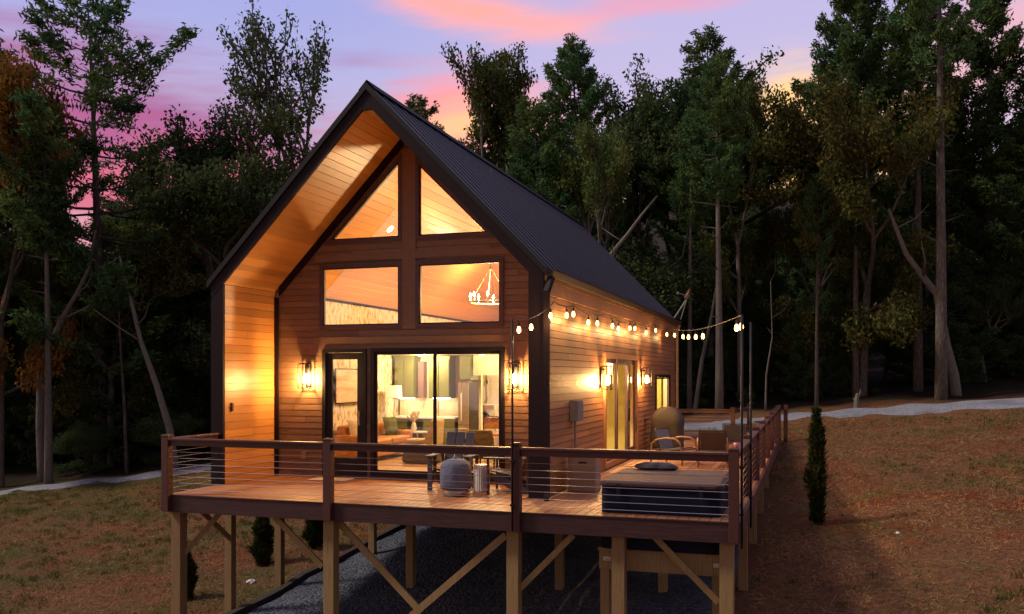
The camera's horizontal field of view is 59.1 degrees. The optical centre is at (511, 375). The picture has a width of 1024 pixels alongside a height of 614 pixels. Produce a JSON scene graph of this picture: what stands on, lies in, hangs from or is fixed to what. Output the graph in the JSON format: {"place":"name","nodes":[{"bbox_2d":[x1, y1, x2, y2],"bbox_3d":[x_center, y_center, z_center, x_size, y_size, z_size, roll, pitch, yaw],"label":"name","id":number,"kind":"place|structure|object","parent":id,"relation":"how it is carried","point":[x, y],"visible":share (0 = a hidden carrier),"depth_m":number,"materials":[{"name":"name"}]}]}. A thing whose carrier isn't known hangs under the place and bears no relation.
{"place":"outdoors","nodes":[
{"label":"outdoors","id":0,"kind":"place"},
{"bbox_2d":[0,164,1023,613],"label":"ground","id":1,"kind":"structure","parent":0,"point":[892,392],"depth_m":21.36,"materials":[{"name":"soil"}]},
{"bbox_2d":[0,50,32,312],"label":"pine tree","id":2,"kind":"object","parent":1,"relation":"on","point":[4,228],"visible":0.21,"depth_m":39.89,"materials":[{"name":"green plant"}]},
{"bbox_2d":[0,222,85,467],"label":"understory tree","id":3,"kind":"object","parent":1,"relation":"on","point":[19,457],"visible":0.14,"depth_m":41.52,"materials":[{"name":"green plant"}]},
{"bbox_2d":[5,94,88,483],"bbox_3d":[-19.004,-3.261,36.591,3.039,16.056,2.972,0,0,35],"label":"pine tree","id":4,"kind":"object","parent":1,"relation":"on","point":[59,173],"visible":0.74,"depth_m":36.36,"materials":[{"name":"green plant"}]},
{"bbox_2d":[0,43,100,487],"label":"maple tree","id":5,"kind":"object","parent":1,"relation":"on","point":[34,361],"visible":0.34,"depth_m":36.92,"materials":[{"name":"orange plant"}]},
{"bbox_2d":[4,295,115,462],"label":"understory tree","id":6,"kind":"object","parent":1,"relation":"on","point":[31,432],"visible":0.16,"depth_m":41.47,"materials":[{"name":"green plant"}]},
{"bbox_2d":[35,213,96,482],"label":"bare tree","id":7,"kind":"object","parent":1,"relation":"on","point":[40,406],"visible":0.81,"depth_m":37.09,"materials":[{"name":"brown plant"}]},
{"bbox_2d":[5,269,140,460],"bbox_3d":[-20.086,-0.456,42.990,10.140,9.848,7.377,0,0,26],"label":"understory tree","id":8,"kind":"object","parent":1,"relation":"on","point":[90,291],"visible":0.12,"depth_m":39.54,"materials":[{"name":"green plant"}]},
{"bbox_2d":[53,418,115,475],"bbox_3d":[-18.167,3.106,38.632,2.904,2.692,3.035,0,0,14],"label":"forest shrub","id":9,"kind":"object","parent":1,"relation":"on","point":[72,442],"visible":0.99,"depth_m":38.19,"materials":[{"name":"green plant"}]},
{"bbox_2d":[0,215,209,467],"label":"maple tree","id":10,"kind":"object","parent":1,"relation":"on","point":[162,261],"visible":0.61,"depth_m":39.48,"materials":[{"name":"green plant"}]},
{"bbox_2d":[69,183,159,421],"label":"forest tree","id":11,"kind":"object","parent":1,"relation":"on","point":[117,204],"visible":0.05,"depth_m":56.73,"materials":[{"name":"green plant"}]},
{"bbox_2d":[0,0,231,467],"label":"pine tree","id":12,"kind":"object","parent":1,"relation":"on","point":[97,81],"visible":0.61,"depth_m":38.66,"materials":[{"name":"green plant"}]},
{"bbox_2d":[111,288,140,472],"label":"bare tree","id":13,"kind":"object","parent":1,"relation":"on","point":[126,459],"visible":0.83,"depth_m":37.95,"materials":[{"name":"brown wood"}]},
{"bbox_2d":[66,264,202,463],"bbox_3d":[-17.179,-0.361,40.899,6.060,9.505,5.721,0,0,-30],"label":"understory tree","id":14,"kind":"object","parent":1,"relation":"on","point":[102,404],"visible":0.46,"depth_m":39.66,"materials":[{"name":"green plant"}]},
{"bbox_2d":[95,256,178,469],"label":"bare tree","id":15,"kind":"object","parent":1,"relation":"on","point":[163,408],"visible":0.77,"depth_m":36.72,"materials":[{"name":"brown plant"}]},
{"bbox_2d":[105,226,208,450],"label":"understory tree","id":16,"kind":"object","parent":1,"relation":"on","point":[184,343],"visible":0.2,"depth_m":41.84,"materials":[{"name":"green plant"}]},
{"bbox_2d":[127,405,207,464],"bbox_3d":[-14.566,2.632,38.546,3.252,2.884,3.112,0,0,-42],"label":"forest shrub","id":17,"kind":"object","parent":1,"relation":"on","point":[156,430],"visible":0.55,"depth_m":38.14,"materials":[{"name":"green plant"}]},
{"bbox_2d":[115,236,230,448],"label":"understory tree","id":18,"kind":"object","parent":1,"relation":"on","point":[205,413],"visible":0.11,"depth_m":42.77,"materials":[{"name":"green plant"}]},
{"bbox_2d":[168,550,198,600],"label":"columnar evergreen","id":19,"kind":"object","parent":1,"relation":"on","point":[192,577],"visible":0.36,"depth_m":18.32,"materials":[{"name":"green plant"}]},
{"bbox_2d":[106,70,332,388],"bbox_3d":[-11.397,-4.618,39.934,12.852,17.343,11.398,0,0,10],"label":"oak tree","id":20,"kind":"object","parent":1,"relation":"on","point":[212,195],"visible":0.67,"depth_m":38.25,"materials":[{"name":"green plant"}]},
{"bbox_2d":[246,517,274,565],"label":"columnar evergreen","id":21,"kind":"object","parent":1,"relation":"on","point":[261,549],"visible":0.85,"depth_m":20.68,"materials":[{"name":"green plant"}]},
{"bbox_2d":[216,0,333,170],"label":"ash tree","id":22,"kind":"object","parent":1,"relation":"on","point":[262,95],"visible":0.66,"depth_m":43.41,"materials":[{"name":"green plant"}]},
{"bbox_2d":[300,519,322,548],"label":"columnar evergreen","id":23,"kind":"object","parent":1,"relation":"on","point":[312,534],"visible":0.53,"depth_m":21.65,"materials":[{"name":"green plant"}]},
{"bbox_2d":[225,525,405,613],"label":"landscape edging","id":24,"kind":"object","parent":1,"relation":"on","point":[278,591],"visible":0.29,"depth_m":18.54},
{"bbox_2d":[404,93,444,129],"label":"pine tree","id":25,"kind":"object","parent":1,"relation":"on","point":[422,111],"visible":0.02,"depth_m":61.62,"materials":[{"name":"green plant"}]},
{"bbox_2d":[169,434,780,613],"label":"deck","id":26,"kind":"structure","parent":1,"relation":"on","point":[619,559],"depth_m":14.49,"materials":[{"name":"brown wood"}]},
{"bbox_2d":[206,79,680,500],"bbox_3d":[-0.108,-1.571,23.098,6.697,7.229,15.702,0,0,18],"label":"cabin","id":27,"kind":"object","parent":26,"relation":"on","point":[381,231],"visible":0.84,"depth_m":17.73,"materials":[{"name":"brown wood"}]},
{"bbox_2d":[322,349,367,475],"bbox_3d":[-3.318,0.730,17.938,0.970,2.500,0.162,0,0,18],"label":"front door","id":28,"kind":"structure","parent":27,"relation":"in","point":[328,355],"depth_m":17.89,"materials":[{"name":"black metal"}]},
{"bbox_2d":[335,368,356,403],"bbox_3d":[-3.810,0.250,21.297,0.022,0.820,1.410,0,0,18],"label":"framed picture","id":29,"kind":"object","parent":27,"relation":"attached to","point":[345,385],"visible":0.64,"depth_m":21.05,"materials":[{"name":"beige paper"}]},
{"bbox_2d":[319,262,401,328],"bbox_3d":[-2.978,-1.560,17.835,1.800,1.280,0.105,0,0,18],"label":"window","id":30,"kind":"structure","parent":27,"relation":"in","point":[322,268],"depth_m":17.84,"materials":[{"name":"black metal"}]},
{"bbox_2d":[323,152,401,243],"bbox_3d":[-2.945,-3.470,17.824,1.730,1.700,0.105,0,0,18],"label":"window","id":31,"kind":"structure","parent":27,"relation":"in","point":[332,239],"depth_m":17.70,"materials":[{"name":"black metal"}]},
{"bbox_2d":[335,422,412,457],"bbox_3d":[-3.256,1.574,21.562,0.920,0.828,2.420,0,0,18],"label":"sofa","id":32,"kind":"object","parent":27,"relation":"on","point":[343,434],"visible":0.38,"depth_m":20.94,"materials":[{"name":"beige leather"}]},
{"bbox_2d":[393,356,420,397],"bbox_3d":[-2.742,0.051,23.664,0.580,1.102,0.455,0,0,18],"label":"wall cabinet","id":33,"kind":"object","parent":27,"relation":"attached to","point":[406,373],"depth_m":23.45,"materials":[{"name":"white wood"}]},
{"bbox_2d":[402,418,443,463],"bbox_3d":[-1.999,1.480,20.516,0.830,1.000,0.620,0,0,18],"label":"armchair","id":34,"kind":"object","parent":27,"relation":"on","point":[428,439],"visible":0.66,"depth_m":20.27,"materials":[{"name":"beige fabric"}]},
{"bbox_2d":[390,400,457,444],"bbox_3d":[-2.194,1.313,23.378,1.800,1.351,0.655,0,0,18],"label":"kitchen base cabinet","id":35,"kind":"object","parent":27,"relation":"on","point":[404,422],"visible":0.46,"depth_m":23.11,"materials":[{"name":"wood"}]},
{"bbox_2d":[370,347,505,480],"bbox_3d":[-1.442,0.725,17.337,2.770,2.510,0.130,0,0,18],"label":"sliding door","id":36,"kind":"structure","parent":27,"relation":"in","point":[374,352],"depth_m":17.35,"materials":[{"name":"glass"}]},
{"bbox_2d":[427,356,455,398],"bbox_3d":[-1.811,0.051,23.358,0.620,1.102,0.455,0,0,18],"label":"wall cabinet","id":37,"kind":"object","parent":27,"relation":"attached to","point":[446,377],"depth_m":23.15,"materials":[{"name":"white wood"}]},
{"bbox_2d":[439,360,448,397],"bbox_3d":[-1.739,0.085,23.113,0.270,0.970,0.020,0,0,18],"label":"cabinet door","id":38,"kind":"structure","parent":37,"relation":"in","point":[443,364],"depth_m":23.10,"materials":[{"name":"white wood"}]},
{"bbox_2d":[415,156,492,239],"bbox_3d":[-1.069,-3.425,17.206,1.640,1.610,0.105,0,0,18],"label":"window","id":39,"kind":"structure","parent":27,"relation":"in","point":[418,164],"depth_m":17.31,"materials":[{"name":"clear glass"}]},
{"bbox_2d":[415,257,504,327],"bbox_3d":[-0.998,-1.560,17.183,1.790,1.280,0.105,0,0,18],"label":"window","id":40,"kind":"structure","parent":27,"relation":"in","point":[500,260],"depth_m":17.15,"materials":[{"name":"clear glass"}]},
{"bbox_2d":[458,382,478,438],"bbox_3d":[-1.110,1.080,22.913,0.290,1.800,0.770,0,0,18],"label":"refrigerator","id":41,"kind":"object","parent":27,"relation":"on","point":[468,406],"visible":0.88,"depth_m":22.61,"materials":[{"name":"silver metal"}]},
{"bbox_2d":[460,355,478,379],"bbox_3d":[-1.081,-0.190,23.003,0.290,0.620,0.662,0,0,18],"label":"over fridge cabinet","id":42,"kind":"object","parent":27,"relation":"attached to","point":[466,367],"visible":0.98,"depth_m":22.70,"materials":[{"name":"white wood"}]},
{"bbox_2d":[486,375,498,403],"bbox_3d":[-0.300,0.950,24.988,0.850,2.060,0.101,0,0,18],"label":"interior door","id":43,"kind":"structure","parent":27,"relation":"attached to","point":[492,382],"depth_m":25.06,"materials":[{"name":"white wood"}]},
{"bbox_2d":[513,301,670,335],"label":"string lights","id":44,"kind":"object","parent":27,"relation":"attached to","point":[566,316],"visible":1,"depth_m":16.08,"materials":[{"name":"white glass"}]},
{"bbox_2d":[601,353,637,468],"bbox_3d":[2.547,0.755,21.040,0.130,2.470,3.840,0,0,18],"label":"side sliding door","id":45,"kind":"structure","parent":27,"relation":"in","point":[617,359],"depth_m":20.97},
{"bbox_2d":[161,434,739,543],"bbox_3d":[-1.412,1.663,13.953,9.575,1.315,0.150,0,0,18],"label":"front railing","id":46,"kind":"object","parent":26,"relation":"attached to","point":[328,446],"visible":0.98,"depth_m":13.71,"materials":[{"name":"brown wood"}]},
{"bbox_2d":[510,319,514,530],"bbox_3d":[0.013,0.733,13.411,0.060,3.153,0.096,0,0,18],"label":"light pole","id":47,"kind":"object","parent":46,"relation":"attached to","point":[512,461],"visible":1,"depth_m":13.37,"materials":[{"name":"black metal"}]},
{"bbox_2d":[739,315,743,548],"bbox_3d":[3.178,0.773,12.489,0.060,3.233,0.096,0,0,18],"label":"light pole","id":48,"kind":"object","parent":46,"relation":"attached to","point":[741,467],"visible":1,"depth_m":12.45,"materials":[{"name":"black metal"}]},
{"bbox_2d":[425,432,478,491],"bbox_3d":[-1.010,1.538,16.292,0.840,0.997,1.017,0,0,14],"label":"adirondack chair","id":49,"kind":"object","parent":26,"relation":"on","point":[452,438],"visible":0.45,"depth_m":16.46,"materials":[{"name":"brown wood"}]},
{"bbox_2d":[440,455,471,496],"bbox_3d":[-0.956,1.700,15.315,0.558,0.680,0.546,0,0,18],"label":"fire pit","id":50,"kind":"object","parent":26,"relation":"on","point":[462,470],"visible":0.92,"depth_m":15.11,"materials":[{"name":"grey metal"}]},
{"bbox_2d":[468,430,498,468],"bbox_3d":[-0.566,1.574,19.469,0.600,0.828,0.773,0,0,18],"label":"lounge chair","id":51,"kind":"object","parent":26,"relation":"on","point":[483,437],"visible":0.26,"depth_m":19.12,"materials":[{"name":"brown fabric"}]},
{"bbox_2d":[483,455,527,493],"bbox_3d":[0.086,1.538,15.830,1.017,0.997,0.840,0,0,12],"label":"adirondack chair","id":52,"kind":"object","parent":26,"relation":"on","point":[495,477],"visible":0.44,"depth_m":15.57,"materials":[{"name":"brown wood"}]},
{"bbox_2d":[568,457,600,491],"bbox_3d":[1.282,1.720,16.003,0.520,0.631,0.420,0,0,18],"label":"storage box","id":53,"kind":"object","parent":26,"relation":"on","point":[579,470],"visible":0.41,"depth_m":15.82,"materials":[{"name":"brown wood"}]},
{"bbox_2d":[599,468,728,554],"bbox_3d":[2.456,2.060,14.116,1.830,1.020,2.088,0,0,18],"label":"hot tub","id":54,"kind":"object","parent":26,"relation":"on","point":[680,483],"visible":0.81,"depth_m":13.22,"materials":[{"name":"grey plastic"}]},
{"bbox_2d":[645,407,684,450],"bbox_3d":[4.040,1.433,23.944,1.031,1.207,0.668,0,0,18],"label":"covered grill","id":55,"kind":"object","parent":26,"relation":"on","point":[672,419],"visible":0.8,"depth_m":23.66,"materials":[{"name":"beige fabric"}]},
{"bbox_2d":[650,428,696,465],"bbox_3d":[3.729,1.634,20.794,0.888,0.810,0.688,0,0,43],"label":"patio chair","id":56,"kind":"object","parent":26,"relation":"on","point":[664,439],"visible":0.87,"depth_m":20.84,"materials":[{"name":"brown wood"}]},
{"bbox_2d":[697,431,728,467],"bbox_3d":[4.510,1.634,20.320,0.688,0.810,0.888,0,0,12],"label":"patio chair","id":57,"kind":"object","parent":26,"relation":"on","point":[712,441],"visible":0.83,"depth_m":20.03,"materials":[{"name":"brown wood"}]},
{"bbox_2d":[678,405,749,432],"bbox_3d":[7.044,1.663,29.295,3.446,1.315,1.535,0,0,-32],"label":"back railing","id":58,"kind":"object","parent":26,"relation":"on","point":[732,411],"visible":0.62,"depth_m":28.73,"materials":[{"name":"brown wood"}]},
{"bbox_2d":[738,405,787,505],"bbox_3d":[6.186,1.663,21.602,0.370,1.315,19.145,0,0,18],"label":"side railing","id":59,"kind":"object","parent":26,"relation":"attached to","point":[766,433],"visible":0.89,"depth_m":19.89,"materials":[{"name":"brown wood"}]},
{"bbox_2d":[749,322,752,527],"bbox_3d":[3.757,0.773,14.214,0.060,3.233,0.096,0,0,18],"label":"light pole","id":60,"kind":"object","parent":59,"relation":"attached to","point":[750,457],"visible":1,"depth_m":14.17,"materials":[{"name":"black metal"}]},
{"bbox_2d":[244,523,748,613],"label":"gravel bed","id":61,"kind":"object","parent":1,"relation":"on","point":[444,555],"visible":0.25,"depth_m":17.50,"materials":[{"name":"grey gravel"}]},
{"bbox_2d":[439,41,569,190],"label":"oak tree","id":62,"kind":"object","parent":1,"relation":"on","point":[498,87],"visible":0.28,"depth_m":47.33,"materials":[{"name":"green plant"}]},
{"bbox_2d":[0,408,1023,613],"bbox_3d":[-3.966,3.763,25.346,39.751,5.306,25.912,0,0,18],"label":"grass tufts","id":63,"kind":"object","parent":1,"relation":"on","point":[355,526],"visible":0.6,"depth_m":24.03,"materials":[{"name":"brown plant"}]},
{"bbox_2d":[3,415,1023,613],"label":"fallen leaves","id":64,"kind":"object","parent":1,"relation":"on","point":[945,608],"visible":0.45,"depth_m":21.76,"materials":[{"name":"brown plant"}]},
{"bbox_2d":[505,93,608,251],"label":"pine tree","id":65,"kind":"object","parent":1,"relation":"on","point":[537,119],"visible":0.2,"depth_m":41.76,"materials":[{"name":"green plant"}]},
{"bbox_2d":[516,32,647,251],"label":"pine tree","id":66,"kind":"object","parent":1,"relation":"on","point":[571,69],"visible":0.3,"depth_m":46.11,"materials":[{"name":"green plant"}]},
{"bbox_2d":[553,119,643,282],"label":"oak tree","id":67,"kind":"object","parent":1,"relation":"on","point":[598,186],"visible":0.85,"depth_m":40.17,"materials":[{"name":"green plant"}]},
{"bbox_2d":[524,53,690,281],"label":"oak tree","id":68,"kind":"object","parent":1,"relation":"on","point":[640,204],"visible":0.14,"depth_m":45.11,"materials":[{"name":"green plant"}]},
{"bbox_2d":[601,221,744,397],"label":"understory tree","id":69,"kind":"object","parent":1,"relation":"on","point":[660,289],"visible":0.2,"depth_m":40.22,"materials":[{"name":"green plant"}]},
{"bbox_2d":[664,106,714,408],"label":"pine tree","id":70,"kind":"object","parent":1,"relation":"on","point":[695,212],"visible":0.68,"depth_m":39.87,"materials":[{"name":"green plant"}]},
{"bbox_2d":[675,311,709,408],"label":"understory tree","id":71,"kind":"object","parent":1,"relation":"on","point":[682,365],"visible":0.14,"depth_m":41.30,"materials":[{"name":"green plant"}]},
{"bbox_2d":[604,45,804,335],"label":"oak tree","id":72,"kind":"object","parent":1,"relation":"on","point":[660,166],"visible":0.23,"depth_m":44.42,"materials":[{"name":"green plant"}]},
{"bbox_2d":[639,21,776,399],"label":"pine tree","id":73,"kind":"object","parent":1,"relation":"on","point":[728,223],"visible":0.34,"depth_m":43.39,"materials":[{"name":"green plant"}]},
{"bbox_2d":[680,307,736,395],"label":"understory tree","id":74,"kind":"object","parent":1,"relation":"on","point":[730,353],"visible":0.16,"depth_m":44.12,"materials":[{"name":"green plant"}]},
{"bbox_2d":[673,264,748,401],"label":"understory tree","id":75,"kind":"object","parent":1,"relation":"on","point":[708,393],"visible":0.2,"depth_m":43.37,"materials":[{"name":"green plant"}]},
{"bbox_2d":[669,51,753,414],"bbox_3d":[8.510,-5.838,38.578,3.350,15.736,3.277,0,0,31],"label":"pine tree","id":76,"kind":"object","parent":1,"relation":"on","point":[713,170],"visible":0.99,"depth_m":38.26,"materials":[{"name":"green plant"}]},
{"bbox_2d":[692,253,736,413],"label":"bare tree","id":77,"kind":"object","parent":1,"relation":"on","point":[697,391],"visible":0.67,"depth_m":38.94,"materials":[{"name":"brown plant"}]},
{"bbox_2d":[692,73,782,401],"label":"oak tree","id":78,"kind":"object","parent":1,"relation":"on","point":[756,126],"visible":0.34,"depth_m":41.70,"materials":[{"name":"green plant"}]},
{"bbox_2d":[722,270,777,391],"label":"understory tree","id":79,"kind":"object","parent":1,"relation":"on","point":[747,314],"visible":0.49,"depth_m":44.99,"materials":[{"name":"green plant"}]},
{"bbox_2d":[702,204,830,333],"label":"forest tree","id":80,"kind":"object","parent":1,"relation":"on","point":[733,266],"visible":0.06,"depth_m":57.43,"materials":[{"name":"green plant"}]},
{"bbox_2d":[740,199,802,381],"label":"oak tree","id":81,"kind":"object","parent":1,"relation":"on","point":[763,240],"visible":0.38,"depth_m":45.88,"materials":[{"name":"green plant"}]},
{"bbox_2d":[743,265,800,392],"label":"understory tree","id":82,"kind":"object","parent":1,"relation":"on","point":[763,326],"visible":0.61,"depth_m":44.26,"materials":[{"name":"green plant"}]},
{"bbox_2d":[756,207,830,369],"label":"forest tree","id":83,"kind":"object","parent":1,"relation":"on","point":[796,281],"visible":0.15,"depth_m":52.01,"materials":[{"name":"green plant"}]},
{"bbox_2d":[775,293,835,399],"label":"understory tree","id":84,"kind":"object","parent":1,"relation":"on","point":[807,374],"visible":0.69,"depth_m":40.33,"materials":[{"name":"green plant"}]},
{"bbox_2d":[801,404,829,524],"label":"columnar evergreen","id":85,"kind":"object","parent":1,"relation":"on","point":[815,472],"visible":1,"depth_m":19.52,"materials":[{"name":"green plant"}]},
{"bbox_2d":[793,172,844,404],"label":"pine tree","id":86,"kind":"object","parent":1,"relation":"on","point":[826,247],"visible":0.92,"depth_m":38.37,"materials":[{"name":"green plant"}]},
{"bbox_2d":[801,280,852,394],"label":"understory tree","id":87,"kind":"object","parent":1,"relation":"on","point":[842,361],"visible":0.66,"depth_m":40.91,"materials":[{"name":"green plant"}]},
{"bbox_2d":[758,189,902,389],"bbox_3d":[14.236,-3.468,41.143,5.375,9.636,7.389,0,0,-5],"label":"maple tree","id":88,"kind":"object","parent":1,"relation":"on","point":[792,250],"visible":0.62,"depth_m":39.86,"materials":[{"name":"green plant"}]},
{"bbox_2d":[737,63,962,396],"bbox_3d":[14.820,-5.715,39.623,8.028,14.391,11.035,0,0,-18],"label":"maple tree","id":89,"kind":"object","parent":1,"relation":"on","point":[892,320],"visible":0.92,"depth_m":37.25,"materials":[{"name":"green plant"}]},
{"bbox_2d":[820,26,890,396],"bbox_3d":[15.171,-7.053,39.879,3.440,16.704,3.085,0,0,-42],"label":"pine tree","id":90,"kind":"object","parent":1,"relation":"on","point":[851,67],"visible":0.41,"depth_m":39.69,"materials":[{"name":"green plant"}]},
{"bbox_2d":[779,0,936,391],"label":"pine tree","id":91,"kind":"object","parent":1,"relation":"on","point":[860,14],"visible":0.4,"depth_m":40.64,"materials":[{"name":"green plant"}]},
{"bbox_2d":[801,213,975,356],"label":"understory tree","id":92,"kind":"object","parent":1,"relation":"on","point":[883,284],"visible":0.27,"depth_m":41.22,"materials":[{"name":"green plant"}]},
{"bbox_2d":[877,286,955,380],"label":"understory tree","id":93,"kind":"object","parent":1,"relation":"on","point":[901,357],"visible":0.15,"depth_m":43.50,"materials":[{"name":"green plant"}]},
{"bbox_2d":[880,204,961,395],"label":"bare tree","id":94,"kind":"object","parent":1,"relation":"on","point":[954,382],"visible":0.82,"depth_m":37.30,"materials":[{"name":"brown plant"}]},
{"bbox_2d":[868,0,974,391],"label":"pine tree","id":95,"kind":"object","parent":1,"relation":"on","point":[900,39],"visible":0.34,"depth_m":39.79,"materials":[{"name":"green plant"}]},
{"bbox_2d":[865,213,995,379],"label":"understory tree","id":96,"kind":"object","parent":1,"relation":"on","point":[885,371],"depth_m":42.72,"materials":[{"name":"green plant"}]},
{"bbox_2d":[861,0,1004,371],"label":"pine tree","id":97,"kind":"object","parent":1,"relation":"on","point":[953,179],"visible":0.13,"depth_m":43.29,"materials":[{"name":"green plant"}]},
{"bbox_2d":[883,0,1003,399],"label":"pine tree","id":98,"kind":"object","parent":1,"relation":"on","point":[921,37],"visible":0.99,"depth_m":36.35,"materials":[{"name":"green plant"}]},
{"bbox_2d":[892,232,1006,383],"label":"understory tree","id":99,"kind":"object","parent":1,"relation":"on","point":[957,287],"visible":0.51,"depth_m":40.59,"materials":[{"name":"green plant"}]},
{"bbox_2d":[894,143,1023,309],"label":"oak tree","id":100,"kind":"object","parent":1,"relation":"on","point":[977,224],"visible":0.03,"depth_m":45.31,"materials":[{"name":"green plant"}]},
{"bbox_2d":[903,0,1023,375],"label":"pine tree","id":101,"kind":"object","parent":1,"relation":"on","point":[989,102],"visible":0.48,"depth_m":42.08,"materials":[{"name":"green plant"}]},
{"bbox_2d":[951,268,1023,381],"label":"understory tree","id":102,"kind":"object","parent":1,"relation":"on","point":[1000,294],"visible":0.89,"depth_m":40.22,"materials":[{"name":"green plant"}]},
{"bbox_2d":[964,36,1023,287],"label":"pine tree","id":103,"kind":"object","parent":1,"relation":"on","point":[1013,134],"visible":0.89,"depth_m":39.72,"materials":[{"name":"green plant"}]},
{"bbox_2d":[975,232,1023,377],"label":"understory tree","id":104,"kind":"object","parent":1,"relation":"on","point":[1018,322],"visible":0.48,"depth_m":40.63,"materials":[{"name":"green plant"}]},
{"bbox_2d":[978,295,1023,376],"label":"understory tree","id":105,"kind":"object","parent":1,"relation":"on","point":[999,370],"visible":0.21,"depth_m":41.55,"materials":[{"name":"green plant"}]},
{"bbox_2d":[0,398,1023,494],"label":"driveway","id":106,"kind":"structure","parent":0,"point":[914,409],"depth_m":34.98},
{"bbox_2d":[0,0,1023,252],"label":"sky","id":107,"kind":"structure","parent":0,"point":[394,45],"materials":[{"name":"purple"}]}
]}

